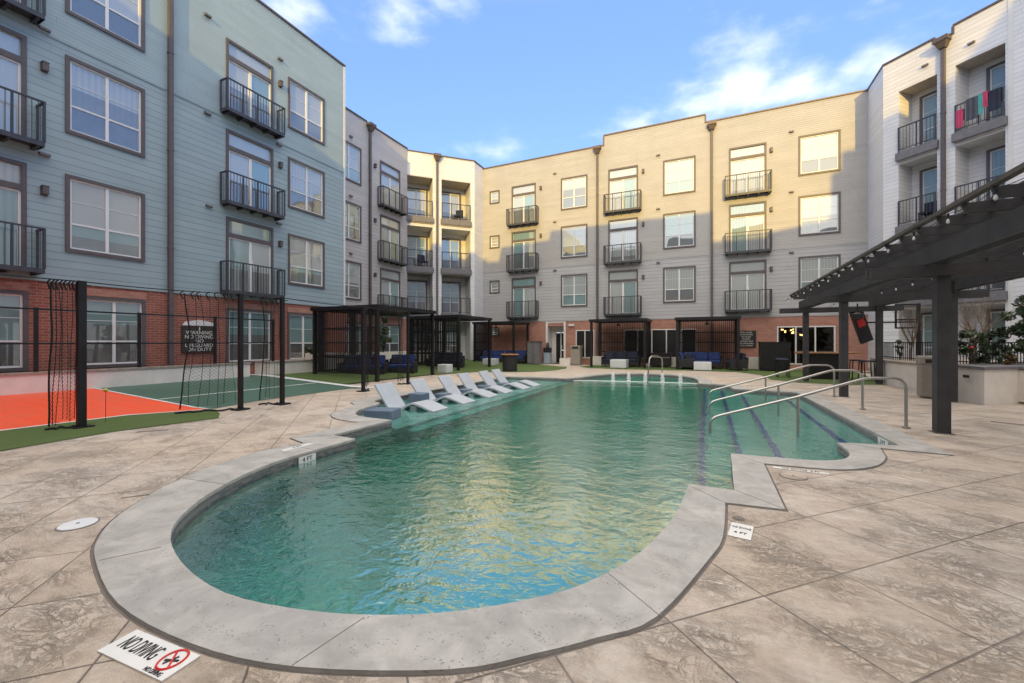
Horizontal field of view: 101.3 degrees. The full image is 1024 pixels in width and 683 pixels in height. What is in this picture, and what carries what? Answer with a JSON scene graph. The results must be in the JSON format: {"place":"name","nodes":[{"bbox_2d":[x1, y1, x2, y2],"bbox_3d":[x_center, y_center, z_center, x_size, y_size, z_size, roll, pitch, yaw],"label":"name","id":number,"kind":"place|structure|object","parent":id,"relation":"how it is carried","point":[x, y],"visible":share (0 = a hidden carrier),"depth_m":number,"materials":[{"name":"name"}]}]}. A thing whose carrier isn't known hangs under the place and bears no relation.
{"place":"outdoors","nodes":[
{"label":"outdoors","id":0,"kind":"place"},
{"bbox_2d":[0,389,203,429],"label":"orange court","id":1,"kind":"object","parent":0,"point":[22,410],"visible":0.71,"depth_m":8.82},
{"bbox_2d":[0,0,345,373],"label":"apartment wing","id":2,"kind":"structure","parent":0,"point":[191,145],"depth_m":13.26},
{"bbox_2d":[0,25,26,136],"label":"glass door","id":3,"kind":"structure","parent":2,"relation":"in","point":[13,66],"depth_m":10.40,"materials":[{"name":"white glass"}]},
{"bbox_2d":[0,156,26,266],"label":"glass door","id":4,"kind":"structure","parent":2,"relation":"in","point":[13,194],"depth_m":10.40,"materials":[{"name":"white glass"}]},
{"bbox_2d":[0,289,28,371],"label":"window","id":5,"kind":"structure","parent":2,"relation":"in","point":[14,323],"depth_m":10.41,"materials":[{"name":"white glass"}]},
{"bbox_2d":[65,0,144,52],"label":"window","id":6,"kind":"structure","parent":2,"relation":"in","point":[124,20],"depth_m":12.21,"materials":[{"name":"glass"}]},
{"bbox_2d":[65,54,144,157],"bbox_3d":[-11.561,-6.625,11.998,0.105,2.070,1.750,0,0,25],"label":"window","id":7,"kind":"structure","parent":2,"relation":"in","point":[99,108],"depth_m":11.95,"materials":[{"name":"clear glass"}]},
{"bbox_2d":[65,173,144,261],"bbox_3d":[-11.561,-3.445,11.998,0.105,2.070,1.750,0,0,25],"label":"window","id":8,"kind":"structure","parent":2,"relation":"in","point":[103,220],"depth_m":11.95,"materials":[{"name":"glass"}]},
{"bbox_2d":[87,296,145,367],"bbox_3d":[-11.495,-0.260,12.138,0.105,2.000,1.480,0,0,25],"label":"window","id":9,"kind":"structure","parent":2,"relation":"in","point":[101,327],"depth_m":12.14,"materials":[{"name":"glass"}]},
{"bbox_2d":[181,320,212,352],"bbox_3d":[-10.506,-0.180,14.116,0.054,1.100,1.040,0,0,25],"label":"warning sign","id":10,"kind":"object","parent":2,"relation":"attached to","point":[185,333],"visible":0.73,"depth_m":14.06,"materials":[{"name":"black metal"}]},
{"bbox_2d":[226,308,272,362],"bbox_3d":[-9.820,-0.190,15.748,0.105,2.020,1.760,0,0,25],"label":"window","id":11,"kind":"structure","parent":2,"relation":"in","point":[253,329],"depth_m":15.76,"materials":[{"name":"white glass"}]},
{"bbox_2d":[226,37,273,127],"bbox_3d":[-9.818,-9.490,15.764,0.095,2.680,1.790,0,0,25],"label":"glass door","id":12,"kind":"structure","parent":2,"relation":"in","point":[241,67],"depth_m":15.73,"materials":[{"name":"white glass"}]},
{"bbox_2d":[226,128,273,212],"bbox_3d":[-9.818,-6.250,15.764,0.095,2.680,1.790,0,0,25],"label":"glass door","id":13,"kind":"structure","parent":2,"relation":"in","point":[243,157],"depth_m":15.73,"materials":[{"name":"glass"}]},
{"bbox_2d":[226,216,273,293],"bbox_3d":[-9.818,-3.120,15.764,0.095,2.680,1.790,0,0,25],"label":"glass door","id":14,"kind":"structure","parent":2,"relation":"in","point":[245,243],"depth_m":15.73,"materials":[{"name":"clear glass"}]},
{"bbox_2d":[287,312,312,359],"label":"window","id":15,"kind":"structure","parent":2,"relation":"in","point":[299,325],"depth_m":17.66,"materials":[{"name":"glass"}]},
{"bbox_2d":[288,76,324,145],"bbox_3d":[-8.784,-9.795,17.980,0.105,2.070,1.800,0,0,25],"label":"window","id":16,"kind":"structure","parent":2,"relation":"in","point":[304,108],"depth_m":17.96,"materials":[{"name":"glass"}]},
{"bbox_2d":[288,156,324,218],"bbox_3d":[-8.784,-6.525,17.980,0.105,2.070,1.800,0,0,25],"label":"window","id":17,"kind":"structure","parent":2,"relation":"in","point":[304,183],"depth_m":17.96,"materials":[{"name":"glass"}]},
{"bbox_2d":[288,233,324,288],"bbox_3d":[-8.784,-3.385,17.980,0.105,2.070,1.800,0,0,25],"label":"window","id":18,"kind":"structure","parent":2,"relation":"in","point":[304,256],"depth_m":17.96,"materials":[{"name":"clear glass"}]},
{"bbox_2d":[345,106,407,352],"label":"apartment wing","id":19,"kind":"structure","parent":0,"point":[376,212],"depth_m":24.38,"materials":[{"name":"grey paint"}]},
{"bbox_2d":[345,140,361,185],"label":"window","id":20,"kind":"structure","parent":19,"relation":"in","point":[353,156],"depth_m":22.92,"materials":[{"name":"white glass"}]},
{"bbox_2d":[345,200,361,243],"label":"window","id":21,"kind":"structure","parent":19,"relation":"in","point":[353,214],"depth_m":22.92,"materials":[{"name":"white glass"}]},
{"bbox_2d":[345,260,361,300],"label":"window","id":22,"kind":"structure","parent":19,"relation":"in","point":[353,270],"depth_m":22.92,"materials":[{"name":"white glass"}]},
{"bbox_2d":[380,160,399,209],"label":"glass door","id":23,"kind":"structure","parent":19,"relation":"in","point":[388,176],"depth_m":25.54,"materials":[{"name":"white glass"}]},
{"bbox_2d":[380,214,399,261],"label":"glass door","id":24,"kind":"structure","parent":19,"relation":"in","point":[389,231],"depth_m":25.54,"materials":[{"name":"clear glass"}]},
{"bbox_2d":[380,267,399,306],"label":"glass door","id":25,"kind":"structure","parent":19,"relation":"in","point":[389,282],"depth_m":25.54,"materials":[{"name":"clear glass"}]},
{"bbox_2d":[380,324,400,351],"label":"window","id":26,"kind":"structure","parent":19,"relation":"in","point":[394,333],"depth_m":25.76,"materials":[{"name":"clear glass"}]},
{"bbox_2d":[276,359,566,383],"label":"turf lawn","id":27,"kind":"structure","parent":0,"point":[468,367],"depth_m":18.73,"materials":[{"name":"green plant"}]},
{"bbox_2d":[389,354,417,373],"bbox_3d":[-4.856,1.013,18.526,1.250,0.874,0.820,0,0,-1],"label":"outdoor sofa","id":28,"kind":"object","parent":27,"relation":"on","point":[393,362],"visible":0.67,"depth_m":18.50,"materials":[{"name":"fabric"}]},
{"bbox_2d":[526,341,542,363],"bbox_3d":[1.456,0.690,26.887,0.880,1.420,0.680,0,0,25],"label":"towel cabinet","id":29,"kind":"object","parent":27,"relation":"on","point":[534,352],"visible":1,"depth_m":26.63,"materials":[{"name":"grey paint"}]},
{"bbox_2d":[0,362,1023,682],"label":"pool deck","id":30,"kind":"structure","parent":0,"point":[902,568],"depth_m":2.72,"materials":[{"name":"concrete"}]},
{"bbox_2d":[54,517,99,531],"bbox_3d":[-3.439,1.443,3.327,0.254,0.014,0.254,0,0,25],"label":"skimmer cover","id":31,"kind":"object","parent":30,"relation":"on","point":[77,524],"visible":1,"depth_m":3.30,"materials":[{"name":"white plastic"}]},
{"bbox_2d":[0,410,219,450],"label":"turf strip","id":32,"kind":"object","parent":30,"relation":"on","point":[18,438],"visible":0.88,"depth_m":7.02,"materials":[{"name":"green plant"}]},
{"bbox_2d":[68,280,94,428],"bbox_3d":[-7.248,0.215,7.069,0.260,2.470,0.260,0,0,25],"label":"net pole","id":33,"kind":"object","parent":32,"relation":"on","point":[81,354],"visible":1,"depth_m":7.03,"materials":[{"name":"black metal"}]},
{"bbox_2d":[0,362,250,395],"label":"planter wall","id":34,"kind":"structure","parent":30,"relation":"on","point":[22,383],"depth_m":11.53,"materials":[{"name":"white paint"}]},
{"bbox_2d":[0,306,274,371],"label":"court fence","id":35,"kind":"object","parent":34,"relation":"on","point":[35,343],"visible":0.85,"depth_m":12.03,"materials":[{"name":"black metal"}]},
{"bbox_2d":[97,629,200,682],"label":"no diving sign","id":36,"kind":"object","parent":30,"relation":"on","point":[154,657],"visible":1,"depth_m":1.93,"materials":[{"name":"white tile"}]},
{"bbox_2d":[99,375,360,408],"bbox_3d":[-8.209,1.342,12.421,6.650,0.200,4.780,0,0,25],"label":"green court","id":37,"kind":"object","parent":30,"relation":"on","point":[169,391],"visible":0.61,"depth_m":11.60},
{"bbox_2d":[232,293,250,410],"bbox_3d":[-5.762,0.215,8.915,0.260,2.470,0.260,0,0,25],"label":"net pole","id":38,"kind":"object","parent":30,"relation":"on","point":[241,297],"visible":1,"depth_m":8.88,"materials":[{"name":"black metal"}]},
{"bbox_2d":[273,297,290,405],"bbox_3d":[-5.297,0.215,9.680,0.260,2.470,0.260,0,0,25],"label":"net pole","id":39,"kind":"object","parent":30,"relation":"on","point":[282,300],"visible":1,"depth_m":9.64,"materials":[{"name":"black metal"}]},
{"bbox_2d":[254,353,344,377],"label":"planter wall","id":40,"kind":"structure","parent":30,"relation":"on","point":[299,365],"depth_m":16.37,"materials":[{"name":"white paint"}]},
{"bbox_2d":[356,306,369,391],"bbox_3d":[-4.314,0.215,12.178,0.260,2.470,0.260,0,0,25],"label":"net pole","id":41,"kind":"object","parent":30,"relation":"on","point":[362,349],"visible":1,"depth_m":12.13,"materials":[{"name":"black metal"}]},
{"bbox_2d":[310,304,435,381],"bbox_3d":[-5.569,0.060,17.276,3.390,2.780,3.590,0,0,25],"label":"cabana","id":42,"kind":"object","parent":30,"relation":"on","point":[323,342],"visible":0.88,"depth_m":15.92,"materials":[{"name":"black metal"}]},
{"bbox_2d":[0,274,406,311],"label":"net cable","id":43,"kind":"object","parent":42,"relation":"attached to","point":[188,291],"visible":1,"depth_m":8.09,"materials":[{"name":"black metal"}]},
{"bbox_2d":[44,279,75,429],"bbox_3d":[-7.435,0.213,6.924,0.374,2.480,0.126,0,0,-45],"label":"court net","id":44,"kind":"object","parent":43,"relation":"hanging from","point":[50,286],"visible":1,"depth_m":6.92,"materials":[{"name":"black fabric"}]},
{"bbox_2d":[174,291,235,413],"bbox_3d":[-6.269,0.212,8.600,1.022,2.482,0.114,0,0,-29],"label":"court net","id":45,"kind":"object","parent":43,"relation":"hanging from","point":[190,335],"visible":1,"depth_m":8.59,"materials":[{"name":"black fabric"}]},
{"bbox_2d":[258,298,278,404],"bbox_3d":[-5.559,0.213,9.605,0.427,2.480,0.104,0,0,-19],"label":"court net","id":46,"kind":"object","parent":43,"relation":"hanging from","point":[264,342],"visible":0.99,"depth_m":9.60,"materials":[{"name":"black fabric"}]},
{"bbox_2d":[406,149,483,359],"bbox_3d":[-4.744,-5.445,29.271,5.454,13.790,3.530,0,0,-20],"label":"apartment corner","id":47,"kind":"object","parent":30,"relation":"on","point":[441,191],"visible":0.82,"depth_m":28.55,"materials":[{"name":"white paint"}]},
{"bbox_2d":[407,187,426,216],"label":"window","id":48,"kind":"structure","parent":47,"relation":"in","point":[421,194],"depth_m":28.63,"materials":[{"name":"white glass"}]},
{"bbox_2d":[407,235,426,266],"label":"window","id":49,"kind":"structure","parent":47,"relation":"in","point":[413,242],"depth_m":28.62,"materials":[{"name":"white glass"}]},
{"bbox_2d":[407,280,426,309],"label":"window","id":50,"kind":"structure","parent":47,"relation":"in","point":[414,287],"depth_m":28.64,"materials":[{"name":"clear glass"}]},
{"bbox_2d":[442,191,460,219],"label":"window","id":51,"kind":"structure","parent":47,"relation":"in","point":[451,197],"depth_m":29.43,"materials":[{"name":"clear glass"}]},
{"bbox_2d":[442,238,460,268],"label":"window","id":52,"kind":"structure","parent":47,"relation":"in","point":[448,245],"depth_m":29.48,"materials":[{"name":"clear glass"}]},
{"bbox_2d":[442,281,460,313],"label":"window","id":53,"kind":"structure","parent":47,"relation":"in","point":[452,290],"depth_m":29.47,"materials":[{"name":"clear glass"}]},
{"bbox_2d":[410,315,491,370],"bbox_3d":[-3.270,0.075,22.465,3.190,2.750,3.440,0,0,25],"label":"cabana","id":54,"kind":"object","parent":30,"relation":"on","point":[441,321],"visible":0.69,"depth_m":21.20,"materials":[{"name":"black metal"}]},
{"bbox_2d":[472,321,529,361],"bbox_3d":[-0.682,0.100,27.328,2.990,2.700,2.440,0,0,25],"label":"cabana","id":55,"kind":"object","parent":30,"relation":"on","point":[482,337],"visible":0.84,"depth_m":27.33,"materials":[{"name":"black metal"}]},
{"bbox_2d":[171,374,893,542],"bbox_3d":[2.362,2.120,11.025,11.000,1.300,19.010,0,0,25],"label":"pool basin","id":56,"kind":"object","parent":30,"relation":"in","point":[202,507],"visible":0.11,"depth_m":6.06,"materials":[{"name":"paint"}]},
{"bbox_2d":[364,407,400,418],"bbox_3d":[-2.673,1.555,8.682,0.620,0.330,0.450,0,0,11],"label":"block table","id":57,"kind":"object","parent":56,"relation":"on","point":[384,412],"visible":0.53,"depth_m":8.49,"materials":[{"name":"blue plastic"}]},
{"bbox_2d":[374,382,447,411],"bbox_3d":[-2.386,1.372,9.905,1.704,0.697,0.600,0,0,25],"label":"pool lounger","id":58,"kind":"object","parent":56,"relation":"on","point":[388,393],"visible":0.81,"depth_m":9.95,"materials":[{"name":"plastic"}]},
{"bbox_2d":[409,378,474,403],"bbox_3d":[-1.847,1.372,11.066,1.704,0.697,0.600,0,0,25],"label":"pool lounger","id":59,"kind":"object","parent":56,"relation":"on","point":[419,385],"visible":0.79,"depth_m":11.08,"materials":[{"name":"plastic"}]},
{"bbox_2d":[437,375,496,397],"bbox_3d":[-1.295,1.372,12.254,1.704,0.697,0.600,0,0,25],"label":"pool lounger","id":60,"kind":"object","parent":56,"relation":"on","point":[448,384],"visible":0.72,"depth_m":12.29,"materials":[{"name":"plastic"}]},
{"bbox_2d":[94,373,951,675],"bbox_3d":[2.192,1.466,10.662,10.656,0.057,18.868,0,0,25],"label":"pool coping","id":61,"kind":"object","parent":56,"relation":"on","point":[166,591],"visible":0.89,"depth_m":2.34,"materials":[{"name":"concrete"}]},
{"bbox_2d":[90,380,953,676],"bbox_3d":[2.193,1.462,10.662,10.801,0.001,19.013,0,0,25],"label":"expansion joint","id":62,"kind":"object","parent":61,"relation":"on","point":[104,592],"visible":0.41,"depth_m":2.24,"materials":[{"name":"rubber"}]},
{"bbox_2d":[708,369,865,413],"bbox_3d":[5.901,1.246,9.045,3.258,1.308,0.110,0,0,3],"label":"handrail","id":63,"kind":"object","parent":56,"relation":"on","point":[798,379],"visible":0.94,"depth_m":9.03,"materials":[{"name":"metal"}]},
{"bbox_2d":[709,377,910,432],"bbox_3d":[5.016,1.246,7.126,3.258,1.308,0.110,0,0,4],"label":"handrail","id":64,"kind":"object","parent":56,"relation":"on","point":[833,387],"visible":0.94,"depth_m":7.09,"materials":[{"name":"metal"}]},
{"bbox_2d":[483,89,867,370],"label":"apartment wing","id":65,"kind":"structure","parent":30,"relation":"on","point":[754,220],"depth_m":24.18,"materials":[{"name":"beige paint"}]},
{"bbox_2d":[512,183,535,222],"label":"glass door","id":66,"kind":"structure","parent":65,"relation":"in","point":[523,196],"depth_m":28.36,"materials":[{"name":"white glass"}]},
{"bbox_2d":[512,229,535,268],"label":"glass door","id":67,"kind":"structure","parent":65,"relation":"in","point":[522,243],"depth_m":28.36,"materials":[{"name":"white glass"}]},
{"bbox_2d":[512,277,535,316],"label":"glass door","id":68,"kind":"structure","parent":65,"relation":"in","point":[523,289],"depth_m":28.36,"materials":[{"name":"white glass"}]},
{"bbox_2d":[561,174,586,210],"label":"window","id":69,"kind":"structure","parent":65,"relation":"in","point":[573,190],"depth_m":26.88,"materials":[{"name":"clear glass"}]},
{"bbox_2d":[561,224,586,258],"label":"window","id":70,"kind":"structure","parent":65,"relation":"in","point":[573,239],"depth_m":26.88,"materials":[{"name":"clear glass"}]},
{"bbox_2d":[561,273,586,306],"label":"window","id":71,"kind":"structure","parent":65,"relation":"in","point":[573,287],"depth_m":26.88,"materials":[{"name":"clear glass"}]},
{"bbox_2d":[576,330,593,357],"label":"window","id":72,"kind":"structure","parent":65,"relation":"in","point":[582,336],"depth_m":26.59,"materials":[{"name":"clear glass"}]},
{"bbox_2d":[608,165,637,210],"bbox_3d":[6.765,-9.260,25.593,1.780,2.680,0.095,0,0,25],"label":"glass door","id":73,"kind":"structure","parent":65,"relation":"in","point":[622,180],"depth_m":25.59,"materials":[{"name":"glass"}]},
{"bbox_2d":[608,217,637,261],"bbox_3d":[6.765,-6.140,25.593,1.780,2.680,0.095,0,0,25],"label":"glass door","id":74,"kind":"structure","parent":65,"relation":"in","point":[625,231],"depth_m":25.59,"materials":[{"name":"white glass"}]},
{"bbox_2d":[608,269,637,313],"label":"glass door","id":75,"kind":"structure","parent":65,"relation":"in","point":[620,282],"depth_m":25.59,"materials":[{"name":"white glass"}]},
{"bbox_2d":[625,329,695,358],"bbox_3d":[8.667,0.150,24.741,4.070,1.760,0.120,0,0,25],"label":"window","id":76,"kind":"structure","parent":65,"relation":"in","point":[662,340],"depth_m":24.65,"materials":[{"name":"clear glass"}]},
{"bbox_2d":[663,155,695,195],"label":"window","id":77,"kind":"structure","parent":65,"relation":"in","point":[679,174],"depth_m":24.25,"materials":[{"name":"clear glass"}]},
{"bbox_2d":[663,210,695,248],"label":"window","id":78,"kind":"structure","parent":65,"relation":"in","point":[679,229],"depth_m":24.24,"materials":[{"name":"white glass"}]},
{"bbox_2d":[663,265,695,302],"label":"window","id":79,"kind":"structure","parent":65,"relation":"in","point":[679,283],"depth_m":24.25,"materials":[{"name":"clear glass"}]},
{"bbox_2d":[729,142,766,193],"bbox_3d":[12.778,-9.300,22.802,1.780,2.680,0.095,0,0,25],"label":"glass door","id":80,"kind":"structure","parent":65,"relation":"in","point":[749,159],"depth_m":22.80,"materials":[{"name":"white glass"}]},
{"bbox_2d":[729,200,766,251],"bbox_3d":[12.778,-6.180,22.802,1.780,2.680,0.095,0,0,25],"label":"glass door","id":81,"kind":"structure","parent":65,"relation":"in","point":[746,217],"depth_m":22.80,"materials":[{"name":"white glass"}]},
{"bbox_2d":[729,259,766,309],"bbox_3d":[12.778,-3.040,22.802,1.780,2.680,0.095,0,0,25],"label":"glass door","id":82,"kind":"structure","parent":65,"relation":"in","point":[743,275],"depth_m":22.80,"materials":[{"name":"clear glass"}]},
{"bbox_2d":[798,129,840,175],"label":"window","id":83,"kind":"structure","parent":65,"relation":"in","point":[817,154],"depth_m":21.44,"materials":[{"name":"clear glass"}]},
{"bbox_2d":[798,191,840,235],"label":"window","id":84,"kind":"structure","parent":65,"relation":"in","point":[818,214],"depth_m":21.44,"materials":[{"name":"clear glass"}]},
{"bbox_2d":[798,254,840,290],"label":"window","id":85,"kind":"structure","parent":65,"relation":"in","point":[810,268],"depth_m":21.54,"materials":[{"name":"clear glass"}]},
{"bbox_2d":[727,522,753,540],"bbox_3d":[1.746,1.444,3.203,0.152,0.010,0.272,0,0,34],"label":"depth marker","id":86,"kind":"object","parent":30,"relation":"on","point":[741,531],"visible":1,"depth_m":3.19,"materials":[{"name":"white tile"}]},
{"bbox_2d":[779,162,1023,434],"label":"pergola","id":87,"kind":"object","parent":30,"relation":"on","point":[944,256],"visible":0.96,"depth_m":6.71,"materials":[{"name":"metal"}]},
{"bbox_2d":[916,356,931,396],"bbox_3d":[10.775,0.895,10.816,0.480,1.050,0.486,0,0,33],"label":"trash bin","id":88,"kind":"object","parent":30,"relation":"on","point":[924,376],"visible":0.48,"depth_m":10.72,"materials":[{"name":"beige paint"}]},
{"bbox_2d":[867,0,1023,370],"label":"apartment wing","id":89,"kind":"structure","parent":30,"relation":"on","point":[922,149],"depth_m":16.82,"materials":[{"name":"white paint"}]},
{"bbox_2d":[921,312,931,355],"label":"window","id":90,"kind":"structure","parent":89,"relation":"in","point":[926,333],"depth_m":18.13,"materials":[{"name":"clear glass"}]},
{"bbox_2d":[919,90,936,144],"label":"window","id":91,"kind":"structure","parent":89,"relation":"in","point":[928,102],"depth_m":18.09,"materials":[{"name":"blue glass"}]},
{"bbox_2d":[919,166,936,220],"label":"window","id":92,"kind":"structure","parent":89,"relation":"in","point":[927,177],"depth_m":18.10,"materials":[{"name":"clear glass"}]},
{"bbox_2d":[986,60,1004,120],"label":"window","id":93,"kind":"structure","parent":89,"relation":"in","point":[995,76],"depth_m":16.17,"materials":[{"name":"blue glass"}]},
{"bbox_2d":[986,145,1004,198],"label":"window","id":94,"kind":"structure","parent":89,"relation":"in","point":[995,160],"depth_m":16.17,"materials":[{"name":"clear glass"}]},
{"bbox_2d":[870,358,1022,390],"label":"planter wall","id":95,"kind":"structure","parent":30,"relation":"on","point":[904,370],"depth_m":13.23,"materials":[{"name":"white paint"}]},
{"bbox_2d":[895,303,920,355],"bbox_3d":[13.615,-0.325,14.462,0.670,1.950,0.090,0,0,25],"label":"screen stand","id":96,"kind":"object","parent":95,"relation":"on","point":[918,312],"visible":0.9,"depth_m":14.32,"materials":[{"name":"black metal"}]},
{"bbox_2d":[849,312,916,343],"bbox_3d":[12.884,-0.570,14.673,2.030,1.309,0.270,0,0,12],"label":"tilted screen","id":97,"kind":"object","parent":96,"relation":"attached to","point":[862,330],"visible":0.86,"depth_m":14.75,"materials":[{"name":"black paint"}]},
{"bbox_2d":[883,342,1023,363],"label":"planter railing","id":98,"kind":"object","parent":95,"relation":"on","point":[886,350],"visible":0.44,"depth_m":13.38,"materials":[{"name":"black metal"}]},
{"bbox_2d":[958,289,1023,363],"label":"bare tree","id":99,"kind":"object","parent":95,"relation":"on","point":[987,327],"visible":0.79,"depth_m":11.11,"materials":[{"name":"brown plant"}]},
{"bbox_2d":[958,363,1023,404],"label":"planter wall","id":100,"kind":"structure","parent":30,"relation":"on","point":[990,384],"depth_m":9.74,"materials":[{"name":"white paint"}]},
{"bbox_2d":[958,329,991,363],"bbox_3d":[11.794,0.131,10.752,0.745,0.942,0.598,0,0,4],"label":"shrub","id":101,"kind":"object","parent":100,"relation":"on","point":[982,339],"visible":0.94,"depth_m":10.67,"materials":[{"name":"green plant"}]},
{"bbox_2d":[990,295,1023,354],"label":"evergreen tree","id":102,"kind":"object","parent":100,"relation":"on","point":[1016,329],"visible":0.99,"depth_m":10.73,"materials":[{"name":"green plant"}]},
{"bbox_2d":[172,376,882,614],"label":"pool water","id":103,"kind":"structure","parent":0,"point":[544,488],"depth_m":4.21,"materials":[{"name":"teal liquid"}]},
{"bbox_2d":[261,0,996,167],"label":"sky","id":104,"kind":"structure","parent":0,"point":[490,83],"materials":[{"name":"blue"}]},
{"bbox_2d":[581,365,885,384],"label":"turf lawn","id":105,"kind":"structure","parent":0,"point":[796,374],"depth_m":19.54,"materials":[{"name":"green plant"}]},
{"bbox_2d":[589,318,651,368],"bbox_3d":[6.240,0.100,24.059,3.140,2.700,2.340,0,0,25],"label":"cabana","id":106,"kind":"object","parent":105,"relation":"on","point":[646,337],"visible":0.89,"depth_m":24.32,"materials":[{"name":"black metal"}]},
{"bbox_2d":[601,351,640,366],"bbox_3d":[6.280,1.013,24.217,2.100,0.874,0.820,0,0,25],"label":"outdoor sofa","id":107,"kind":"object","parent":105,"relation":"on","point":[634,358],"visible":0.91,"depth_m":24.23,"materials":[{"name":"fabric"}]},
{"bbox_2d":[682,352,722,368],"bbox_3d":[10.219,1.013,22.609,2.000,0.874,0.820,0,0,25],"label":"outdoor sofa","id":108,"kind":"object","parent":105,"relation":"on","point":[715,359],"visible":0.56,"depth_m":22.55,"materials":[{"name":"fabric"}]},
{"bbox_2d":[675,316,740,370],"bbox_3d":[10.294,0.100,22.177,3.040,2.700,2.340,0,0,25],"label":"cabana","id":109,"kind":"object","parent":105,"relation":"on","point":[735,332],"visible":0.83,"depth_m":22.65,"materials":[{"name":"black metal"}]},
{"bbox_2d":[757,342,790,369],"bbox_3d":[12.952,0.710,20.778,1.320,1.380,0.880,0,0,25],"label":"black cabinet","id":110,"kind":"object","parent":105,"relation":"on","point":[769,353],"visible":0.76,"depth_m":20.46,"materials":[{"name":"paint"}]},
{"bbox_2d":[794,352,858,378],"bbox_3d":[12.143,0.920,16.303,1.900,1.020,0.760,0,0,25],"label":"bar table","id":111,"kind":"object","parent":105,"relation":"on","point":[831,358],"visible":0.73,"depth_m":16.08,"materials":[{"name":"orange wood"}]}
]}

